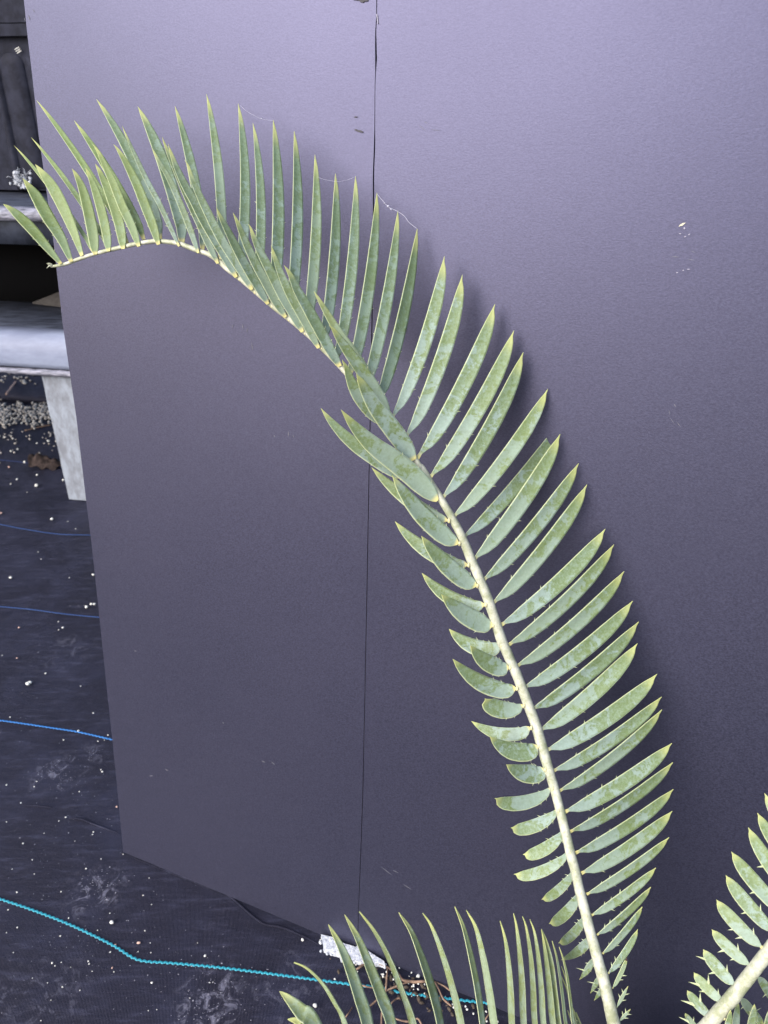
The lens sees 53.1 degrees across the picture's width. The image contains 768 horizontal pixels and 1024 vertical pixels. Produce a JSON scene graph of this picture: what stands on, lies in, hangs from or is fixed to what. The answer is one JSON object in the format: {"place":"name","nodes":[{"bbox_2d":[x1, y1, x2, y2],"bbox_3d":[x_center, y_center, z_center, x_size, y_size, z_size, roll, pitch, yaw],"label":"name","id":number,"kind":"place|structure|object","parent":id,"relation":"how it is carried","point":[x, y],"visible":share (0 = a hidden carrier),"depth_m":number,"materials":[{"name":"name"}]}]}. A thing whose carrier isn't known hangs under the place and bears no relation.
{"place":"outdoors","nodes":[
{"label":"outdoors","id":0,"kind":"place"},
{"bbox_2d":[33,292,60,306],"bbox_3d":[-1.087,-0.705,2.526,0.144,0.044,0.049,11,31,19],"label":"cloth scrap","id":1,"kind":"object","parent":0,"point":[52,300],"visible":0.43,"depth_m":2.52,"materials":[{"name":"grey fabric"}]},
{"bbox_2d":[0,400,531,1023],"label":"ground","id":2,"kind":"structure","parent":0,"point":[50,634],"depth_m":1.33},
{"bbox_2d":[0,373,46,403],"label":"cloth","id":3,"kind":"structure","parent":2,"relation":"on","point":[29,391],"depth_m":3.36,"materials":[{"name":"black fabric"}]},
{"bbox_2d":[5,381,15,394],"bbox_3d":[-1.626,-0.555,3.371,0.010,0.010,0.222,-4,29,-8],"label":"straw","id":4,"kind":"object","parent":3,"relation":"on","point":[10,388],"visible":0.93,"depth_m":3.34,"materials":[{"name":"plant"}]},
{"bbox_2d":[0,373,55,463],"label":"perlite gravel","id":5,"kind":"structure","parent":2,"relation":"on","point":[4,411],"depth_m":3.20,"materials":[{"name":"grey gravel"}]},
{"bbox_2d":[25,424,50,430],"bbox_3d":[-1.386,-0.338,3.079,0.101,0.006,0.010,-19,34,-31],"label":"straw","id":6,"kind":"object","parent":2,"relation":"on","point":[38,427],"visible":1,"depth_m":3.08,"materials":[{"name":"brown plant"}]},
{"bbox_2d":[0,190,85,500],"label":"plant bench","id":7,"kind":"object","parent":2,"relation":"on","point":[32,340],"visible":0.24,"depth_m":2.38,"materials":[{"name":"metal"}]},
{"bbox_2d":[8,167,31,189],"bbox_3d":[-1.132,-1.038,2.393,0.088,0.065,0.024,5,29,9],"label":"perlite clump","id":8,"kind":"object","parent":7,"relation":"on","point":[16,176],"visible":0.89,"depth_m":2.39,"materials":[{"name":"white stone"}]},
{"bbox_2d":[0,23,45,190],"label":"crate","id":9,"kind":"object","parent":7,"relation":"on","point":[18,124],"visible":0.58,"depth_m":2.33,"materials":[{"name":"black plastic"}]},
{"bbox_2d":[0,0,25,23],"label":"crate","id":10,"kind":"object","parent":9,"relation":"on","point":[12,11],"depth_m":2.20,"materials":[{"name":"black plastic"}]},
{"bbox_2d":[28,453,60,470],"bbox_3d":[-1.210,-0.188,2.767,0.128,0.052,0.073,6,30,11],"label":"dead leaf","id":11,"kind":"object","parent":2,"relation":"on","point":[41,462],"visible":0.94,"depth_m":2.75,"materials":[{"name":"brown plant"}]},
{"bbox_2d":[3,557,288,1021],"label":"dust","id":12,"kind":"object","parent":2,"relation":"on","point":[140,911],"visible":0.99,"depth_m":1.23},
{"bbox_2d":[319,934,386,968],"bbox_3d":[-0.051,0.696,1.209,0.115,0.011,0.033,8,30,15],"label":"foam piece","id":13,"kind":"object","parent":2,"relation":"on","point":[330,948],"visible":0.56,"depth_m":1.21,"materials":[{"name":"white plastic"}]},
{"bbox_2d":[356,964,390,970],"bbox_3d":[-0.014,0.705,1.193,0.063,0.008,0.016,0,29,0],"label":"dry root","id":14,"kind":"object","parent":2,"relation":"on","point":[360,966],"visible":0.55,"depth_m":1.19,"materials":[{"name":"brown plant"}]},
{"bbox_2d":[381,967,387,1023],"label":"dry root","id":15,"kind":"object","parent":2,"relation":"on","point":[385,990],"visible":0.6,"depth_m":1.17,"materials":[{"name":"brown plant"}]},
{"bbox_2d":[3,94,767,1023],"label":"cycad","id":16,"kind":"object","parent":2,"relation":"on","point":[401,462],"visible":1,"depth_m":0.81,"materials":[{"name":"green plant"}]},
{"bbox_2d":[370,982,409,1006],"bbox_3d":[0.009,0.723,1.161,0.076,0.007,0.011,-15,32,-25],"label":"dry root","id":17,"kind":"object","parent":2,"relation":"on","point":[388,989],"visible":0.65,"depth_m":1.16,"materials":[{"name":"brown plant"}]},
{"bbox_2d":[24,0,767,1023],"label":"backdrop board","id":18,"kind":"object","parent":2,"relation":"on","point":[574,192],"visible":0.85,"depth_m":0.92,"materials":[{"name":"black"}]},
{"bbox_2d":[329,958,474,1016],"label":"soil crumbs","id":19,"kind":"object","parent":2,"relation":"on","point":[418,996],"visible":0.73,"depth_m":1.16,"materials":[{"name":"brown soil"}]},
{"bbox_2d":[396,1018,421,1023],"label":"dry root","id":20,"kind":"object","parent":2,"relation":"on","point":[418,1019],"visible":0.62,"depth_m":1.12,"materials":[{"name":"brown plant"}]},
{"bbox_2d":[397,970,425,983],"bbox_3d":[0.044,0.714,1.176,0.065,0.008,0.018,9,30,16],"label":"dry root","id":21,"kind":"object","parent":2,"relation":"on","point":[414,981],"visible":0.66,"depth_m":1.17,"materials":[{"name":"brown plant"}]},
{"bbox_2d":[355,964,498,1021],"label":"perlite crumbs","id":22,"kind":"object","parent":2,"relation":"on","point":[424,993],"visible":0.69,"depth_m":1.17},
{"bbox_2d":[434,981,451,1006],"bbox_3d":[0.087,0.725,1.157,0.006,0.007,0.044,-17,33,-28],"label":"dry root","id":23,"kind":"object","parent":2,"relation":"on","point":[448,1003],"visible":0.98,"depth_m":1.15,"materials":[{"name":"brown plant"}]}
]}

